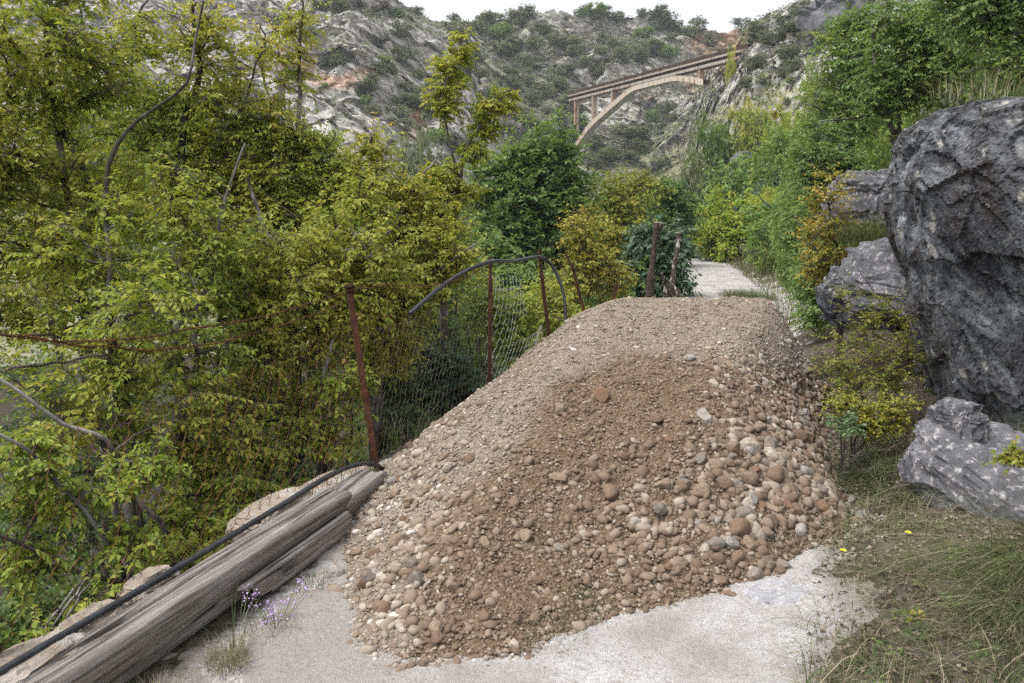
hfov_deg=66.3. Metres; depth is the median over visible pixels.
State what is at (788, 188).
bush
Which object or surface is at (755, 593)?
rock
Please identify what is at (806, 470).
cobble
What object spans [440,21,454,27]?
bush
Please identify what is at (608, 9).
bush
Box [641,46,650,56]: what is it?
bush
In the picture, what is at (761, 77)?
bush
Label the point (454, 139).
bush
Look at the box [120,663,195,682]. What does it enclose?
grass tuft
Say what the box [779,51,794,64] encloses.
bush
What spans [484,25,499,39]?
bush
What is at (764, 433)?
cobble
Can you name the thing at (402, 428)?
grass tuft
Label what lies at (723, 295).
grass tuft
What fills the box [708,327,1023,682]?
bank grass
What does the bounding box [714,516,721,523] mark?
cobble
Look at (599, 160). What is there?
bush
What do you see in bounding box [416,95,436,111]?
bush
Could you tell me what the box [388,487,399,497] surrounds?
cobble
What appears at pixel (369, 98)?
bush
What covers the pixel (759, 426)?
cobble
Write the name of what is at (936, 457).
rock
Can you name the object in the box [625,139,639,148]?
bush
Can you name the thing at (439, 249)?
tree
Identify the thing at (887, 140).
tree
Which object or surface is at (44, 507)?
tree
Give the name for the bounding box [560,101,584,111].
bush
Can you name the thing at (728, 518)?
cobble
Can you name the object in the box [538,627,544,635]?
cobble
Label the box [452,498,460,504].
cobble
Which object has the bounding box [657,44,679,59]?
bush
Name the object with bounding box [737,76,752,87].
bush
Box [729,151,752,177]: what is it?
rock
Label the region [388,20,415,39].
bush
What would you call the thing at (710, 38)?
bush
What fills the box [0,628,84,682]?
edging stone
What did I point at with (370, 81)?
bush
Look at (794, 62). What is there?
bush
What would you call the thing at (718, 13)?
sky
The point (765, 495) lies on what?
cobble
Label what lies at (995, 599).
grass tuft
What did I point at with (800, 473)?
cobble
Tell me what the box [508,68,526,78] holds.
bush
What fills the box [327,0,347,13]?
bush
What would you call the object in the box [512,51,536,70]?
bush
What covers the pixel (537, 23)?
bush
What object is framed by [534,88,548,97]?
bush
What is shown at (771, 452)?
cobble
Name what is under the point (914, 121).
tree
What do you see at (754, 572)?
cobble
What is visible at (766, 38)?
bush
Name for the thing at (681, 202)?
tree
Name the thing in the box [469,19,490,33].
bush
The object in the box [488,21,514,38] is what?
bush
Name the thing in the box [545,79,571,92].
bush
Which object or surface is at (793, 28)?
bush
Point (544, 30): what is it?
bush
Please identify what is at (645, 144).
bush
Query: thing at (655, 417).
cobble
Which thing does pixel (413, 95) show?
bush
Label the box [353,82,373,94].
bush
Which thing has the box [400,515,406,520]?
cobble
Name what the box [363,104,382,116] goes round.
bush
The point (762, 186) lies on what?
bush
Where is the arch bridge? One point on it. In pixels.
(633, 85)
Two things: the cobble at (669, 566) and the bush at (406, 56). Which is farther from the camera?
the bush at (406, 56)
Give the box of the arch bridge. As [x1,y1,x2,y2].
[568,40,771,151]
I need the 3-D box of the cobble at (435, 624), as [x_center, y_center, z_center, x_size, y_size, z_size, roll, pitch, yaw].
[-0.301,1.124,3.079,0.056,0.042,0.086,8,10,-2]
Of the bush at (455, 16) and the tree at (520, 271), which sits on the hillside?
the bush at (455, 16)
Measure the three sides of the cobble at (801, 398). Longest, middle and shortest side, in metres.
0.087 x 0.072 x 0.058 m
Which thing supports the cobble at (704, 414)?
on the gravel heap
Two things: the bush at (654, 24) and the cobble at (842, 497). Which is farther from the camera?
the bush at (654, 24)
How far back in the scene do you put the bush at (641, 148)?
128.63 m
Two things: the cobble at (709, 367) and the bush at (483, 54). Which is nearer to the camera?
the cobble at (709, 367)
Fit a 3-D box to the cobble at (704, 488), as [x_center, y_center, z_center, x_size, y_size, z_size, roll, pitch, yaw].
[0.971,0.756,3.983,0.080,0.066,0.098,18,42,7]
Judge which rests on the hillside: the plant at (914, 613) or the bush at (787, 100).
the bush at (787, 100)
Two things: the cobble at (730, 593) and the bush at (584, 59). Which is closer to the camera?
the cobble at (730, 593)
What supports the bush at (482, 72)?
on the hillside
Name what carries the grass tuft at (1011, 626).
on the ground at (226, 622)
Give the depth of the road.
3.05 m
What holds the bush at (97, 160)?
on the hillside
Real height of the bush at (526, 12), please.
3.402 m
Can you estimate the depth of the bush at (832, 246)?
13.78 m
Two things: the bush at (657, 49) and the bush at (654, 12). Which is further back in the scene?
the bush at (654, 12)
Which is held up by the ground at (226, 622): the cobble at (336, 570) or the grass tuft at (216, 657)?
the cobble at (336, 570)
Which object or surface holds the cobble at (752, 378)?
on the gravel heap
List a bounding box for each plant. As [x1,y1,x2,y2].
[241,574,310,631]
[906,609,925,630]
[982,435,1023,475]
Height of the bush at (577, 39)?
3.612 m
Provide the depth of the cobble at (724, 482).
4.04 m
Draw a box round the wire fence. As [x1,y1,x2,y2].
[0,249,618,652]
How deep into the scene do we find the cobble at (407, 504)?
4.07 m
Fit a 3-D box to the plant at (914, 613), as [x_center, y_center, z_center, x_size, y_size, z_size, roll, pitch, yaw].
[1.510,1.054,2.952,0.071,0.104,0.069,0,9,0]
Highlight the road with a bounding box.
[158,257,890,682]
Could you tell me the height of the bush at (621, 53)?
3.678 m
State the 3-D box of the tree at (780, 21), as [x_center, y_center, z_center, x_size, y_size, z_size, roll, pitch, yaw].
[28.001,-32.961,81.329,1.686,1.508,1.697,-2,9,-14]
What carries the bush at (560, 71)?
on the hillside
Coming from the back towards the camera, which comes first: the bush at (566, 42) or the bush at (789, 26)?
the bush at (566, 42)
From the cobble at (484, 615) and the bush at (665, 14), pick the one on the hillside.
the bush at (665, 14)
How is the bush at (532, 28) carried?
on the hillside
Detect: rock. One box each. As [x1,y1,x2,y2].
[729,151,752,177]
[742,578,816,604]
[795,0,873,57]
[815,266,908,331]
[820,168,888,237]
[838,237,907,320]
[897,418,1023,520]
[925,397,991,443]
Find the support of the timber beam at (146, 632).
on the ground at (226, 622)
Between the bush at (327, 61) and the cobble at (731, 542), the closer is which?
the cobble at (731, 542)
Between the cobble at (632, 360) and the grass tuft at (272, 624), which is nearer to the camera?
the grass tuft at (272, 624)
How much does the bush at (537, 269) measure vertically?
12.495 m
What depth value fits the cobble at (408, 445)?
5.06 m
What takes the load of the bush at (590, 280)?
on the ground at (226, 622)
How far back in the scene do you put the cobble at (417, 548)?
3.56 m
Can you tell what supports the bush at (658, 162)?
on the hillside
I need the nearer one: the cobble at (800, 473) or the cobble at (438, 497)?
the cobble at (438, 497)
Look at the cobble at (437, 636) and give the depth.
3.02 m
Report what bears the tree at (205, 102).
on the ground at (226, 622)
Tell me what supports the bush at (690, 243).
on the ground at (226, 622)
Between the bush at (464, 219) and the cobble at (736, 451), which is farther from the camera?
the bush at (464, 219)
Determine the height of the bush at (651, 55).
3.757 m
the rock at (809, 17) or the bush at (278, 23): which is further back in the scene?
the bush at (278, 23)
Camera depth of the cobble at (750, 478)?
4.12 m
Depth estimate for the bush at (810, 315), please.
9.81 m
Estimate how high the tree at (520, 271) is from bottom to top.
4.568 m
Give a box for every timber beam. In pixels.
[17,488,351,682]
[237,511,355,595]
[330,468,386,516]
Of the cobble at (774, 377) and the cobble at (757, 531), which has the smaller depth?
the cobble at (757, 531)
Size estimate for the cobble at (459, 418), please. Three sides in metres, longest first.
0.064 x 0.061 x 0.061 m
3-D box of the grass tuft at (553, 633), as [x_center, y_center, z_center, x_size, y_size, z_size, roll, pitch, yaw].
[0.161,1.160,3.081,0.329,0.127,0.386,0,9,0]
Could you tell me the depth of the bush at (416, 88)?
103.59 m
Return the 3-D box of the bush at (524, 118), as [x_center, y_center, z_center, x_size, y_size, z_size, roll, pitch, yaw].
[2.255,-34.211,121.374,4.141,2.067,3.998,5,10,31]
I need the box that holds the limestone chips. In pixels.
[373,469,861,667]
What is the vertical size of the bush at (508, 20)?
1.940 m
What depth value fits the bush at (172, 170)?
57.63 m
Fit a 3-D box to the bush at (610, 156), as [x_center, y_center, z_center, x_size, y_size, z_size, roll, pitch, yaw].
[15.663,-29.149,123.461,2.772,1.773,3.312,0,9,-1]
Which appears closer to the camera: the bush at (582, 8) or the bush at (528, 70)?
the bush at (528, 70)
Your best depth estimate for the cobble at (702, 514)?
3.85 m
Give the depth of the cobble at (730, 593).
3.44 m
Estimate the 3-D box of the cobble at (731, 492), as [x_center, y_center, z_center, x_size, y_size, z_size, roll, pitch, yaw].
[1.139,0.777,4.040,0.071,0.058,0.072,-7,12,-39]
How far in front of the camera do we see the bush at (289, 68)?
92.97 m
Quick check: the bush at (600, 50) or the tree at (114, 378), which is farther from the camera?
the bush at (600, 50)
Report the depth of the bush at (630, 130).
129.85 m
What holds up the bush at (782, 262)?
on the ground at (226, 622)
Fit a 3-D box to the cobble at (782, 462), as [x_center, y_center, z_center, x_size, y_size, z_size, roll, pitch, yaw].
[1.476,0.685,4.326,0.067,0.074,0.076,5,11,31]
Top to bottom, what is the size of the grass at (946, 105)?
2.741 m
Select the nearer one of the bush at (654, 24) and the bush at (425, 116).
the bush at (425, 116)
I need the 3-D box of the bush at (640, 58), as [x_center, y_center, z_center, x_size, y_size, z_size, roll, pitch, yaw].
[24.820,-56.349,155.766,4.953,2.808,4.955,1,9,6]
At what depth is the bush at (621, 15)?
169.21 m
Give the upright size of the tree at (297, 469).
3.444 m
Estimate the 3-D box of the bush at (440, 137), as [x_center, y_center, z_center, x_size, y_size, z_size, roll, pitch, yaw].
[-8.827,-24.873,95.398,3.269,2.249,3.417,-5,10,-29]
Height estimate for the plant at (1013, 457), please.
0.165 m
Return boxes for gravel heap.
[344,297,859,658]
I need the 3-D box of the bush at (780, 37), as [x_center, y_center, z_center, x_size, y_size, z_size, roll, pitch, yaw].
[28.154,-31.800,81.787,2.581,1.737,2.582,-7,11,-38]
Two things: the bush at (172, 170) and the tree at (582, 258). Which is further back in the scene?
the bush at (172, 170)
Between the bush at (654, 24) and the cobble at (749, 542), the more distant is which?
the bush at (654, 24)
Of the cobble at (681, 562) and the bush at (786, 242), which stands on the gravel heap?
the cobble at (681, 562)
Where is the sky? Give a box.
[399,0,793,32]
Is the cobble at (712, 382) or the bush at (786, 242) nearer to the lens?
the cobble at (712, 382)
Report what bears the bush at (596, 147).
on the hillside
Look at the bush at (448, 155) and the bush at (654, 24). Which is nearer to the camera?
the bush at (448, 155)
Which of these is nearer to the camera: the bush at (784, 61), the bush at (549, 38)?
the bush at (784, 61)
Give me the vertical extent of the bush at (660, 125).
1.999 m
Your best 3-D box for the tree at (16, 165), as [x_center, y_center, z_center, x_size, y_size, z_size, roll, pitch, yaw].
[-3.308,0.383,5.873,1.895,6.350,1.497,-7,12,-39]
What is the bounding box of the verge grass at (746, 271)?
[703,236,876,335]
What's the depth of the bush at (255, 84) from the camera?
83.04 m
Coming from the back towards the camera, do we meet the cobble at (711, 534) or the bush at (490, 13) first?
the bush at (490, 13)
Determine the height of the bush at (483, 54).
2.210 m
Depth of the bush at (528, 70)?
145.06 m
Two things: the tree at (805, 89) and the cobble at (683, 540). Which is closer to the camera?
the cobble at (683, 540)
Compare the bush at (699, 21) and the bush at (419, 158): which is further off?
the bush at (699, 21)
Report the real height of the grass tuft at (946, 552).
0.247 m
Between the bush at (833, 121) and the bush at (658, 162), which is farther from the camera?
the bush at (658, 162)
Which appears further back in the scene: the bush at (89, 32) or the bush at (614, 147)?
the bush at (614, 147)
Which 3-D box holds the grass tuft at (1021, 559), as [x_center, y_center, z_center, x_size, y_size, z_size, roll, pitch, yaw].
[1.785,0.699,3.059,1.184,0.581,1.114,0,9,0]
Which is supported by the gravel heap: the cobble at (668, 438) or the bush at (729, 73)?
the cobble at (668, 438)
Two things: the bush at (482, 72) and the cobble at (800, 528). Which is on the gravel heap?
the cobble at (800, 528)
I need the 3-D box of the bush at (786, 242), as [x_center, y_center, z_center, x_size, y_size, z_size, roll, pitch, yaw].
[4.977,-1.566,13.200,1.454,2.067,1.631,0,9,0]
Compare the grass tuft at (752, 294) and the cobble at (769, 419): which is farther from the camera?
the grass tuft at (752, 294)
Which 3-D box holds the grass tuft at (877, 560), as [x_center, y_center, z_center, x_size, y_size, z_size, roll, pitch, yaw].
[1.378,0.884,3.340,0.790,0.358,0.673,0,9,0]
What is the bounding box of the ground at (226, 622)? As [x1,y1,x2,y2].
[0,96,1023,682]
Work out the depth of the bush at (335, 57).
99.56 m
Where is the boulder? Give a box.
[882,96,1023,429]
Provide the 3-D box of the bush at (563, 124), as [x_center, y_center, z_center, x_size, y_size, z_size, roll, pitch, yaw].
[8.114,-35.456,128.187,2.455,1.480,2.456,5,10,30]
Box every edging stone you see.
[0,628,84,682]
[53,599,127,632]
[114,565,180,606]
[225,487,312,541]
[300,466,373,493]
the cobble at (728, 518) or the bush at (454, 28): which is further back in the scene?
the bush at (454, 28)
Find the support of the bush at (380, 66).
on the hillside
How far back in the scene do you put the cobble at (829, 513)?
4.15 m
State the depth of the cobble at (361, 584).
3.45 m
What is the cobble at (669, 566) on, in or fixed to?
on the gravel heap
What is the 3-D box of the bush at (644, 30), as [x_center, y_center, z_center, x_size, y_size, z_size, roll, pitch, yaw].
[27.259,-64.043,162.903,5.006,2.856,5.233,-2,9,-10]
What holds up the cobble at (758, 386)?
on the gravel heap
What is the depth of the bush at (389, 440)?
14.19 m
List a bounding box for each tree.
[0,0,175,579]
[0,0,192,600]
[0,0,293,570]
[0,331,221,600]
[0,421,212,645]
[18,138,466,492]
[81,0,313,571]
[95,56,287,512]
[139,339,380,569]
[157,310,392,507]
[163,0,371,485]
[172,157,431,475]
[199,128,406,478]
[321,112,493,460]
[382,159,505,439]
[406,26,523,418]
[434,226,563,385]
[458,106,612,337]
[540,201,638,312]
[562,160,677,275]
[603,211,703,297]
[627,169,709,243]
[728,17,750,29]
[767,134,880,257]
[774,16,790,26]
[786,0,810,17]
[787,0,901,249]
[791,42,846,182]
[819,0,1011,145]
[834,30,903,168]
[884,1,973,160]
[905,0,1023,99]
[960,32,1023,101]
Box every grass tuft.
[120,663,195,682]
[180,625,265,681]
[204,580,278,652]
[230,612,303,643]
[285,566,338,591]
[375,405,429,441]
[511,631,567,659]
[524,609,588,658]
[559,585,615,631]
[712,287,759,296]
[720,286,777,300]
[761,509,935,605]
[796,642,930,682]
[805,472,1023,627]
[806,207,886,243]
[815,543,1004,633]
[831,453,900,498]
[853,520,1014,584]
[854,598,1023,682]
[878,529,1023,643]
[886,571,1023,666]
[913,59,1023,100]
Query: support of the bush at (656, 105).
on the hillside
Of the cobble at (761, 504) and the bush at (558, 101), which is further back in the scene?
the bush at (558, 101)
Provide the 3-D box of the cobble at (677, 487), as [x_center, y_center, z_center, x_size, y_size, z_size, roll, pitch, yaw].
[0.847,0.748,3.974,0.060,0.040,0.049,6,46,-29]
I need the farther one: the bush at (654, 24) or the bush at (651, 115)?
the bush at (654, 24)
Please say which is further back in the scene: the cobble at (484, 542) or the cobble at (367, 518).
the cobble at (367, 518)
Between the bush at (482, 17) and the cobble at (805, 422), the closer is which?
the cobble at (805, 422)
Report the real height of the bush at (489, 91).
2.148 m
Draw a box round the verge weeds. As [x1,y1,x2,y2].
[835,385,1023,682]
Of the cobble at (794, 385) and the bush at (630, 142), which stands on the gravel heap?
the cobble at (794, 385)
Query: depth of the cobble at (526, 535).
3.60 m
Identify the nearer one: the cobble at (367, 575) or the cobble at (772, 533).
the cobble at (367, 575)
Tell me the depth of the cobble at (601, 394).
4.65 m
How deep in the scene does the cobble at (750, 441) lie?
4.32 m
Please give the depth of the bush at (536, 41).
151.42 m
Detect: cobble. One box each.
[328,565,344,577]
[346,639,353,644]
[350,546,362,555]
[357,579,365,590]
[360,569,376,583]
[363,515,373,521]
[365,548,379,558]
[366,599,374,607]
[369,501,379,507]
[372,568,379,574]
[372,600,390,612]
[386,476,396,485]
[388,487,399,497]
[388,533,408,547]
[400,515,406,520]
[402,558,418,567]
[404,495,413,502]
[404,501,410,507]
[405,442,412,448]
[409,570,424,583]
[410,546,416,554]
[412,472,419,479]
[414,545,422,553]
[422,484,431,493]
[424,536,437,545]
[425,518,433,527]
[428,619,442,632]
[431,630,443,643]
[434,494,442,501]
[442,464,452,472]
[447,521,460,533]
[447,581,459,591]
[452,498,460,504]
[455,415,464,421]
[461,496,468,502]
[464,453,475,462]
[475,515,485,521]
[479,536,490,548]
[479,610,490,621]
[496,563,504,572]
[509,639,519,647]
[511,614,522,624]
[519,529,532,541]
[530,575,543,583]
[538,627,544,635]
[549,472,567,481]
[553,542,564,551]
[555,403,564,413]
[594,387,609,402]
[603,484,618,499]
[624,536,637,544]
[629,357,636,363]
[630,516,640,524]
[649,411,662,422]
[653,502,667,514]
[658,478,670,489]
[664,435,673,442]
[664,562,672,570]
[673,485,681,491]
[673,556,686,568]
[675,479,687,491]
[678,473,686,478]
[678,537,689,545]
[681,478,691,489]
[683,354,694,360]
[686,468,695,472]
[694,519,702,524]
[695,452,706,463]
[696,408,713,422]
[696,482,710,498]
[697,511,709,518]
[697,523,711,534]
[699,542,709,552]
[705,364,713,370]
[706,530,718,540]
[706,536,724,549]
[708,379,718,386]
[708,458,723,470]
[710,437,717,443]
[710,552,725,564]
[711,469,723,478]
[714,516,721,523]
[717,475,735,489]
[723,470,732,478]
[723,536,739,548]
[723,590,736,596]
[724,459,734,466]
[724,514,733,522]
[726,360,733,365]
[726,442,740,450]
[726,487,738,497]
[728,452,738,459]
[729,447,739,454]
[729,518,750,538]
[731,478,739,485]
[731,550,745,563]
[735,506,754,518]
[739,437,760,452]
[739,471,758,485]
[743,535,757,550]
[744,446,754,455]
[746,492,757,505]
[747,566,763,579]
[748,374,757,382]
[748,519,754,527]
[749,466,760,472]
[750,412,757,419]
[751,521,766,540]
[752,384,760,390]
[754,421,766,432]
[758,501,765,508]
[760,431,770,436]
[761,491,767,500]
[762,457,769,466]
[763,436,774,448]
[763,447,777,459]
[763,567,770,575]
[764,526,771,535]
[765,514,777,527]
[766,413,780,423]
[766,416,771,423]
[766,503,781,513]
[767,465,784,483]
[767,531,774,538]
[769,462,780,467]
[771,374,777,382]
[776,459,786,467]
[776,559,791,568]
[782,449,791,459]
[782,466,788,477]
[783,500,792,509]
[785,420,792,430]
[785,492,797,502]
[790,383,796,391]
[792,428,810,442]
[792,502,803,516]
[795,523,806,536]
[796,470,803,476]
[798,396,804,402]
[798,477,809,486]
[799,465,811,474]
[800,419,809,427]
[802,487,811,496]
[803,408,809,415]
[803,451,814,461]
[804,368,810,374]
[804,425,810,431]
[808,529,814,537]
[809,432,815,440]
[812,403,818,412]
[813,477,824,484]
[816,441,822,449]
[817,484,827,495]
[817,501,830,511]
[819,387,825,394]
[822,462,829,471]
[823,384,830,390]
[824,509,833,519]
[827,502,836,509]
[840,494,847,501]
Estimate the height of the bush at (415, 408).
1.093 m
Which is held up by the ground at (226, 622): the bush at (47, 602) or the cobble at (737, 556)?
the bush at (47, 602)
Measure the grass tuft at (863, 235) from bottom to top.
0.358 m
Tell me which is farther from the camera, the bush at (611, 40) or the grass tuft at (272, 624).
the bush at (611, 40)
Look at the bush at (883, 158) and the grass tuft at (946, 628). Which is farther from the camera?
the bush at (883, 158)
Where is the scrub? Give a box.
[0,0,912,261]
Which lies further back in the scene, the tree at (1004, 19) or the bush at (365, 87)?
the bush at (365, 87)
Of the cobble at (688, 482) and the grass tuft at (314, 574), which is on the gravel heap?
the cobble at (688, 482)
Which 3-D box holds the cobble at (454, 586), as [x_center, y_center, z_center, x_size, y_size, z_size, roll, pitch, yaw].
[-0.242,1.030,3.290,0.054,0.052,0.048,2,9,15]
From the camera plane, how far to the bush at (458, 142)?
97.39 m
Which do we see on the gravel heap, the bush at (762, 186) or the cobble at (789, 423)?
the cobble at (789, 423)
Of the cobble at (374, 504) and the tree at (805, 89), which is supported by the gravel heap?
the cobble at (374, 504)
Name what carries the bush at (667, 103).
on the hillside
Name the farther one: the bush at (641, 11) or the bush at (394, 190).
the bush at (641, 11)
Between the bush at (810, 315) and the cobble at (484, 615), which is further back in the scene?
the bush at (810, 315)
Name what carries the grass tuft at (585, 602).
on the ground at (226, 622)
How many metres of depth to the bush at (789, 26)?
78.62 m
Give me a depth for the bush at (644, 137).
130.16 m
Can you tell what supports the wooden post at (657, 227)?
on the ground at (226, 622)
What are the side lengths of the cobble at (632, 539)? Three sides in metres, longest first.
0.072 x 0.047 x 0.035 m
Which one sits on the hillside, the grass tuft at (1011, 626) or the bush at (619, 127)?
the bush at (619, 127)
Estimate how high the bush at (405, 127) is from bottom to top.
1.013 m
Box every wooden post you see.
[645,222,663,297]
[660,232,680,297]
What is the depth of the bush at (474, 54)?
121.20 m
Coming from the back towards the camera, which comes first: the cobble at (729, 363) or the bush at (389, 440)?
the bush at (389, 440)
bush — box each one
[0,536,121,651]
[0,584,57,645]
[23,497,230,598]
[30,40,146,277]
[77,29,107,44]
[150,91,212,250]
[236,441,366,510]
[239,78,263,93]
[271,19,282,28]
[280,64,301,80]
[292,13,316,25]
[299,24,321,37]
[311,0,319,6]
[318,56,334,67]
[319,0,326,9]
[325,46,339,55]
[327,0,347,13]
[329,52,347,66]
[344,325,422,466]
[352,77,379,90]
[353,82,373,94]
[359,95,374,104]
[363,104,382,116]
[365,71,380,80]
[367,345,506,451]
[369,60,388,74]
[372,166,408,316]
[376,37,387,43]
[376,54,394,63]
[382,61,399,75]
[384,327,492,421]
[386,117,401,124]
[387,138,399,144]
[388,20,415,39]
[390,95,417,107]
[391,7,407,18]
[392,44,419,64]
[392,104,414,118]
[394,110,445,188]
[397,92,424,107]
[399,117,415,126]
[401,124,410,131]
[402,81,409,91]
[402,299,483,434]
[407,248,508,384]
[409,83,427,95]
[411,68,427,78]
[411,123,421,129]
[412,5,424,14]
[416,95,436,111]
[420,112,430,120]
[422,78,434,88]
[422,181,484,333]
[428,128,452,144]
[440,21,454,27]
[442,23,476,38]
[443,153,456,163]
[444,135,457,148]
[445,12,460,20]
[449,260,588,374]
[451,27,470,43]
[451,136,469,157]
[452,49,481,62]
[466,187,535,356]
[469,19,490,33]
[469,45,481,54]
[473,8,504,25]
[475,67,491,78]
[477,11,494,24]
[479,50,488,62]
[480,87,501,97]
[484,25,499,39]
[485,39,513,55]
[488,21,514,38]
[497,74,523,90]
[498,41,518,56]
[498,212,562,334]
[498,262,588,372]
[499,7,518,23]
[499,33,525,52]
[499,64,516,74]
[502,121,516,131]
[503,17,514,25]
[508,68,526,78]
[512,16,529,25]
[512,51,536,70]
[514,105,529,113]
[514,114,537,126]
[516,3,539,18]
[520,66,534,75]
[520,72,538,86]
[521,87,544,106]
[524,34,545,50]
[528,26,535,32]
[528,80,559,96]
[532,19,547,33]
[532,23,550,34]
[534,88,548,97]
[537,129,555,144]
[542,105,553,114]
[543,33,561,46]
[544,64,568,77]
[545,74,564,82]
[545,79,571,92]
[545,195,584,327]
[548,75,566,88]
[550,109,570,120]
[553,34,571,48]
[555,99,576,105]
[555,121,568,127]
[556,93,571,102]
[557,37,583,50]
[558,103,572,111]
[559,256,620,302]
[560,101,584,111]
[561,34,587,48]
[563,44,583,57]
[563,63,576,70]
[563,86,582,93]
[568,113,587,125]
[568,115,590,130]
[572,9,582,16]
[572,270,619,310]
[576,55,593,66]
[577,1,608,22]
[578,4,588,14]
[578,255,661,312]
[583,61,606,78]
[584,152,599,165]
[586,132,602,146]
[589,158,608,169]
[590,7,608,20]
[590,141,605,151]
[593,31,613,42]
[593,44,608,55]
[593,145,617,161]
[599,4,612,14]
[600,36,621,47]
[603,151,617,161]
[605,144,626,157]
[606,45,636,63]
[607,122,625,135]
[611,10,626,20]
[613,150,641,162]
[615,36,636,49]
[623,43,642,57]
[624,126,648,137]
[624,140,653,153]
[625,127,651,138]
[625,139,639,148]
[631,49,649,62]
[631,127,652,139]
[632,25,655,38]
[636,7,646,15]
[636,36,667,50]
[636,146,649,154]
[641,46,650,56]
[643,108,666,121]
[644,41,666,54]
[644,42,665,58]
[644,123,652,129]
[646,9,660,20]
[647,19,663,31]
[649,156,671,169]
[651,103,664,110]
[653,3,670,14]
[653,10,681,26]
[653,121,667,130]
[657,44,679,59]
[657,99,678,113]
[660,114,677,122]
[663,32,678,41]
[669,19,683,30]
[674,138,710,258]
[677,25,699,36]
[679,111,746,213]
[684,183,763,262]
[684,226,700,258]
[688,15,708,32]
[696,150,770,228]
[700,95,792,191]
[701,30,721,46]
[701,221,745,260]
[724,45,736,87]
[731,185,761,214]
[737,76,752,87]
[738,193,789,246]
[741,218,788,274]
[743,52,769,70]
[743,121,804,193]
[745,25,767,41]
[747,19,761,31]
[748,183,785,210]
[749,168,798,199]
[749,186,788,259]
[753,73,770,85]
[753,93,806,180]
[755,28,774,45]
[755,182,787,200]
[759,170,823,271]
[759,192,844,302]
[771,27,786,42]
[772,43,808,60]
[773,248,796,291]
[775,66,788,78]
[779,21,798,33]
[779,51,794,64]
[779,237,846,341]
[781,22,798,31]
[782,58,803,72]
[782,97,791,105]
[784,76,794,82]
[785,156,867,361]
[789,238,857,299]
[792,31,802,38]
[796,30,806,39]
[803,90,887,159]
[807,266,929,419]
[813,30,828,43]
[814,386,924,454]
[820,407,866,469]
[835,122,907,244]
[872,107,914,163]
[881,36,1010,121]
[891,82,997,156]
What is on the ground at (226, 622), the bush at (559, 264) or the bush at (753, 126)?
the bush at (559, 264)
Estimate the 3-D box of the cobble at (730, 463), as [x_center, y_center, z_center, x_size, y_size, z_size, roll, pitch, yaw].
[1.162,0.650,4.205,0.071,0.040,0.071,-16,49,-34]
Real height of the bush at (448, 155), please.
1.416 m
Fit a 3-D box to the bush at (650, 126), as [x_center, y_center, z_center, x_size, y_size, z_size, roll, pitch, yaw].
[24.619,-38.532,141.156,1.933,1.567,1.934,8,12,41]
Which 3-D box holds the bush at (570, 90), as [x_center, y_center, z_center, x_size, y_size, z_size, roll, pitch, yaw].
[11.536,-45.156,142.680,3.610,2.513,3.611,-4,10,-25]
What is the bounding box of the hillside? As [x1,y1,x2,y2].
[0,0,954,365]
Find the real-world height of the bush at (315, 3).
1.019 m
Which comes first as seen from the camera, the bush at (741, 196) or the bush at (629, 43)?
the bush at (741, 196)
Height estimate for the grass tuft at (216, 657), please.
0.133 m
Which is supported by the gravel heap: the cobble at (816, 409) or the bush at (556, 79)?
the cobble at (816, 409)
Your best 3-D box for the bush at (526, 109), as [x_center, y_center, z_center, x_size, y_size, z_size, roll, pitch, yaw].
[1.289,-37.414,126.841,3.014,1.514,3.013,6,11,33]
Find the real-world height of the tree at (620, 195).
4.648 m
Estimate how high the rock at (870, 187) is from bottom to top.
0.714 m
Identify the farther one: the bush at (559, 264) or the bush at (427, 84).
the bush at (427, 84)
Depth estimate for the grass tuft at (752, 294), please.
15.86 m
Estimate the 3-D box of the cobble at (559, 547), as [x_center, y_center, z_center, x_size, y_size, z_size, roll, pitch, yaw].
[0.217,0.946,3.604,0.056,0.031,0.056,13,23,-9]
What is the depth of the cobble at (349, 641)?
3.06 m
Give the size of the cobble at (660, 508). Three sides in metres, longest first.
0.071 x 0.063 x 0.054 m
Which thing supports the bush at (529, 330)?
on the ground at (226, 622)
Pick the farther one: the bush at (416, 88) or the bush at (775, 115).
the bush at (416, 88)
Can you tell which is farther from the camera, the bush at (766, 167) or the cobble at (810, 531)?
the bush at (766, 167)
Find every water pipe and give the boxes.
[0,461,385,675]
[408,255,566,320]
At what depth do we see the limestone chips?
3.02 m
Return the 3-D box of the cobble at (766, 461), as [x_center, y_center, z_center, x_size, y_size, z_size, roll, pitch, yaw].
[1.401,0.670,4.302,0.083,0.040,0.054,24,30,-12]
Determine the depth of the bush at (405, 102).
100.70 m
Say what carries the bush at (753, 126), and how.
on the hillside
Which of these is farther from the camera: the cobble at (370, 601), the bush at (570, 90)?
the bush at (570, 90)
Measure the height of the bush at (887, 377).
1.080 m
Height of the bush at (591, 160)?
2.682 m
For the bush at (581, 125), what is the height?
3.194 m
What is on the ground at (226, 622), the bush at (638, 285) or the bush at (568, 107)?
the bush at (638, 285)

